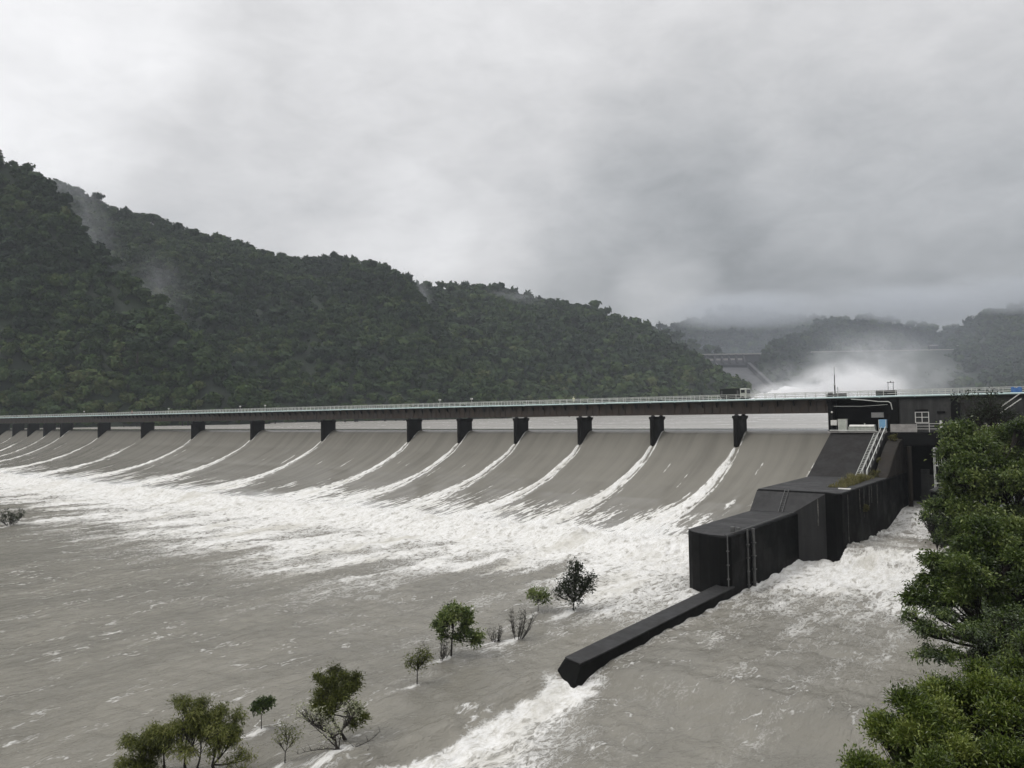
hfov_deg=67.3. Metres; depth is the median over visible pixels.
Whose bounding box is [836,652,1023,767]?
bank bush
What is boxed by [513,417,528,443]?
bridge pier
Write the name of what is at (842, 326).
forest
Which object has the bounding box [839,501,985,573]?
channel water
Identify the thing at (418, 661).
flooded tree
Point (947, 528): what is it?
bank bush
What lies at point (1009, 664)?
bank bush
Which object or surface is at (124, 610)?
river water
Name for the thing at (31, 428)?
bridge pier
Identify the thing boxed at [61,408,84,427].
hill tree
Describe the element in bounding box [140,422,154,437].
bridge pier
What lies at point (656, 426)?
bridge pier
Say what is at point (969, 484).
bank tree
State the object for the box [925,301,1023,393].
forest
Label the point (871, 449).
slope handrail
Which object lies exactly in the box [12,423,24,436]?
bridge pier
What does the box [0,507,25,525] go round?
flooded shrub
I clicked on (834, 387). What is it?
radio mast
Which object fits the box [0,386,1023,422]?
weir bridge
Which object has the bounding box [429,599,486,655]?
flooded tree
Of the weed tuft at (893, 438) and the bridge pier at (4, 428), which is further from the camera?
the bridge pier at (4, 428)
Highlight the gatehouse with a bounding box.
[828,396,1023,502]
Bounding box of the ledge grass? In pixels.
[828,471,874,487]
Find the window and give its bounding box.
[915,412,928,422]
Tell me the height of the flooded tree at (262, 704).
3.181 m
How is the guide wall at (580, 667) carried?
in the river water at (124, 610)
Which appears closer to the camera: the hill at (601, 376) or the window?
the window
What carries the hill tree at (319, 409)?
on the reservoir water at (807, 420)
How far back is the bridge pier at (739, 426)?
163.21 m
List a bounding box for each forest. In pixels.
[0,150,274,428]
[52,178,511,422]
[412,279,760,404]
[651,325,725,353]
[653,304,826,353]
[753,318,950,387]
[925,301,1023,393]
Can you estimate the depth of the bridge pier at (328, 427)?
248.59 m
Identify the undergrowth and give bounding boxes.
[946,499,1023,750]
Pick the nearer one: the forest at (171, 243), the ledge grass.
the ledge grass
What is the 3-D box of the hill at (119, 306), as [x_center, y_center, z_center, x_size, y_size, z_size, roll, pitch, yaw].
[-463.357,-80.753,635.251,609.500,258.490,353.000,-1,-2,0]
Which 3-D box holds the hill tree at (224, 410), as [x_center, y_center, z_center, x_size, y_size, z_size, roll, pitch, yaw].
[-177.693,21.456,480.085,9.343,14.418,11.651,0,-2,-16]
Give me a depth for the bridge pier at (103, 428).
345.70 m
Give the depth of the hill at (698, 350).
1231.07 m
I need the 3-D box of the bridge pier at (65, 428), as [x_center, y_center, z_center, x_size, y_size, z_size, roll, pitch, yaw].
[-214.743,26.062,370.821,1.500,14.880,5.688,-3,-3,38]
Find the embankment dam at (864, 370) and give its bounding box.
[749,349,969,395]
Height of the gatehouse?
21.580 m
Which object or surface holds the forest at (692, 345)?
on the hill at (698, 350)
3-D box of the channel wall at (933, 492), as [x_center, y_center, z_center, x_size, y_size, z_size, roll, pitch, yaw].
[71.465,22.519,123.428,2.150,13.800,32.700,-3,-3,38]
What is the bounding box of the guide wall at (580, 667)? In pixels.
[558,585,734,687]
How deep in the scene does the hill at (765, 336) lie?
1853.81 m
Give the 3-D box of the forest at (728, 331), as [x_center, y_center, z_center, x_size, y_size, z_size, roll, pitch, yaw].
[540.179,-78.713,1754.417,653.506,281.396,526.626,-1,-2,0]
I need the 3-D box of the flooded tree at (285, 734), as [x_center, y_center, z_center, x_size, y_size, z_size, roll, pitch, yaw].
[-13.805,22.473,47.464,2.240,3.537,1.735,-3,-3,36]
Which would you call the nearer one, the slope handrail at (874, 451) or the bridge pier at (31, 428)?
the slope handrail at (874, 451)
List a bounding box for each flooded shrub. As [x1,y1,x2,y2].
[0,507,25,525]
[420,634,452,660]
[486,622,503,641]
[506,607,538,639]
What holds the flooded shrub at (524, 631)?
in the river water at (124, 610)
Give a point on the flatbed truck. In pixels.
(729, 391)
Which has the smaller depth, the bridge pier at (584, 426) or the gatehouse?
the gatehouse
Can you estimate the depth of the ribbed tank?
143.23 m
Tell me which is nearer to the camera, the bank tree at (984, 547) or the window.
the bank tree at (984, 547)
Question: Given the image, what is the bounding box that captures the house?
[928,345,938,348]
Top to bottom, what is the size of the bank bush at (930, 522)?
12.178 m
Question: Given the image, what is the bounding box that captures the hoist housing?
[876,381,896,395]
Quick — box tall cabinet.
[837,419,847,429]
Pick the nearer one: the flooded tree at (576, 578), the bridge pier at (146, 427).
the flooded tree at (576, 578)
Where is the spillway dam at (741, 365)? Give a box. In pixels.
[702,353,778,392]
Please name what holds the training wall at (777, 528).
in the river water at (124, 610)
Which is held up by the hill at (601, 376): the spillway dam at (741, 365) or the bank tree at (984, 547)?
the spillway dam at (741, 365)
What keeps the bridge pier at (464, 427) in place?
in the weir water at (672, 483)
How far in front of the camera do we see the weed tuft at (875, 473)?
129.21 m
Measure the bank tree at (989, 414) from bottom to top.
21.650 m
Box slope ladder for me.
[855,433,877,474]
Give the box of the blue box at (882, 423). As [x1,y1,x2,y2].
[878,419,886,427]
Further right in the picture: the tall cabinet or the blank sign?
the blank sign
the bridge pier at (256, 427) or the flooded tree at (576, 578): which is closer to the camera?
the flooded tree at (576, 578)
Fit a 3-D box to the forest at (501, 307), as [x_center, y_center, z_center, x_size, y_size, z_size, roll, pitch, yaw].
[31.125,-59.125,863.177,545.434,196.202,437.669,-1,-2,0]
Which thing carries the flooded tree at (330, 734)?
in the river water at (124, 610)
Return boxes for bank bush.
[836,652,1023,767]
[912,507,952,549]
[935,517,960,552]
[988,630,1023,681]
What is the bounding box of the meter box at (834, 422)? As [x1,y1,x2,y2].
[831,420,837,429]
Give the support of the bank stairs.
attached to the gatehouse
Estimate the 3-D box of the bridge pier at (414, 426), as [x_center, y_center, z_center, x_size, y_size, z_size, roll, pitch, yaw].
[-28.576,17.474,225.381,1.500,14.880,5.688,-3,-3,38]
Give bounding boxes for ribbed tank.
[848,423,876,430]
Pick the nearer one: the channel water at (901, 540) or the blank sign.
the channel water at (901, 540)
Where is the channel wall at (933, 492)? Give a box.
[929,486,942,543]
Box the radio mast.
[833,374,835,396]
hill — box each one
[0,165,269,427]
[92,217,499,422]
[438,290,740,416]
[671,337,707,353]
[682,313,803,352]
[760,324,939,384]
[947,311,1023,392]
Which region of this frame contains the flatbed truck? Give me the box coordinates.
[720,388,749,399]
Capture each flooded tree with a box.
[109,690,259,767]
[247,694,276,728]
[271,720,305,762]
[288,692,380,753]
[308,658,372,739]
[401,644,437,683]
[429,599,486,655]
[520,584,552,611]
[549,555,599,611]
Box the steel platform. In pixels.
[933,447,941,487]
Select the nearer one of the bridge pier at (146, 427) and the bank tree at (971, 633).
the bank tree at (971, 633)
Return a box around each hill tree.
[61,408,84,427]
[75,225,89,231]
[128,409,149,423]
[177,407,194,425]
[222,407,233,424]
[313,405,325,422]
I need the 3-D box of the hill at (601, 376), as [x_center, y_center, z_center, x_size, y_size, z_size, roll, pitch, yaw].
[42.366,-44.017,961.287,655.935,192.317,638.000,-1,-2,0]
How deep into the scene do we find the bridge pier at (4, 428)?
419.06 m
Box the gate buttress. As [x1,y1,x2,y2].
[876,439,913,506]
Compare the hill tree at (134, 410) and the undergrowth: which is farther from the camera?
the hill tree at (134, 410)
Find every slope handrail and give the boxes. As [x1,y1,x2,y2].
[862,428,880,471]
[866,426,885,473]
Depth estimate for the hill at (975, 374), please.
1152.39 m
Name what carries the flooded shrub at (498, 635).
in the river water at (124, 610)
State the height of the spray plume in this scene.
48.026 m
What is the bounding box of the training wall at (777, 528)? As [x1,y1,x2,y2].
[688,472,907,594]
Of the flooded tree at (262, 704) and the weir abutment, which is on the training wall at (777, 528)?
the weir abutment
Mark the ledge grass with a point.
(851, 479)
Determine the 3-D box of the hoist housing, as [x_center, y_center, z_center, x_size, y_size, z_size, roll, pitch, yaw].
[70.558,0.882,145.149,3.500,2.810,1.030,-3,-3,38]
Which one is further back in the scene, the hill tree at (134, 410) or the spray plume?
the spray plume
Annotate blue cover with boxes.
[1011,387,1021,391]
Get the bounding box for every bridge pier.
[0,423,9,434]
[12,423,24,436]
[27,423,39,436]
[43,423,55,436]
[60,423,72,436]
[97,422,110,437]
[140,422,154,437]
[191,421,205,438]
[250,420,264,439]
[320,419,335,440]
[406,418,422,442]
[456,418,472,442]
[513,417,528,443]
[576,416,592,444]
[649,415,664,445]
[732,414,747,446]
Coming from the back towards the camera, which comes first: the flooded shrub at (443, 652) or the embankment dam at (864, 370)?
the embankment dam at (864, 370)
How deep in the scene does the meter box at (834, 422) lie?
146.65 m
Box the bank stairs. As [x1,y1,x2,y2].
[1000,393,1020,412]
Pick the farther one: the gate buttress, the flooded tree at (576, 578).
the gate buttress
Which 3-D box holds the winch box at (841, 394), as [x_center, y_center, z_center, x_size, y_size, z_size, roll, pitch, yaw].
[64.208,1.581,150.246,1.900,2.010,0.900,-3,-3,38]
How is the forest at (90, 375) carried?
on the hill at (119, 306)
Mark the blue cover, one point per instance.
(1017, 389)
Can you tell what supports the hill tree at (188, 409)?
on the reservoir water at (807, 420)
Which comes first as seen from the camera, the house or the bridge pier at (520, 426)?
the bridge pier at (520, 426)
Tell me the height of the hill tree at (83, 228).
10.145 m
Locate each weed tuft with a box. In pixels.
[863,504,868,512]
[868,470,880,477]
[888,433,897,440]
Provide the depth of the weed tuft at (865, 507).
114.14 m
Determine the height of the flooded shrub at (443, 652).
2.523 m
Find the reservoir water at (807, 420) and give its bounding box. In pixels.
[24,413,827,428]
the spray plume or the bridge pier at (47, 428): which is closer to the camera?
the bridge pier at (47, 428)
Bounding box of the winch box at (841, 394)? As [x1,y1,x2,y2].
[836,387,846,396]
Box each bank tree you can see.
[893,506,1023,639]
[895,598,1023,670]
[917,411,1023,571]
[949,386,1021,431]
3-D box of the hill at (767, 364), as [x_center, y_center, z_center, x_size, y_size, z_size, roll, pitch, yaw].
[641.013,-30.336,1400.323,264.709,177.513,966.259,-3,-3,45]
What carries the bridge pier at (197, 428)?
in the weir water at (672, 483)
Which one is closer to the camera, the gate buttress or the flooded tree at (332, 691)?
the flooded tree at (332, 691)
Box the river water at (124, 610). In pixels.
[0,472,973,767]
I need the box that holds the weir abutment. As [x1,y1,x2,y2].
[807,430,889,476]
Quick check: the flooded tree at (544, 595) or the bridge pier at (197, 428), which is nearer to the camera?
the flooded tree at (544, 595)
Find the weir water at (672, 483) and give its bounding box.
[0,428,829,538]
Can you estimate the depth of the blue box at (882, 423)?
140.91 m
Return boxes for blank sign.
[871,412,883,417]

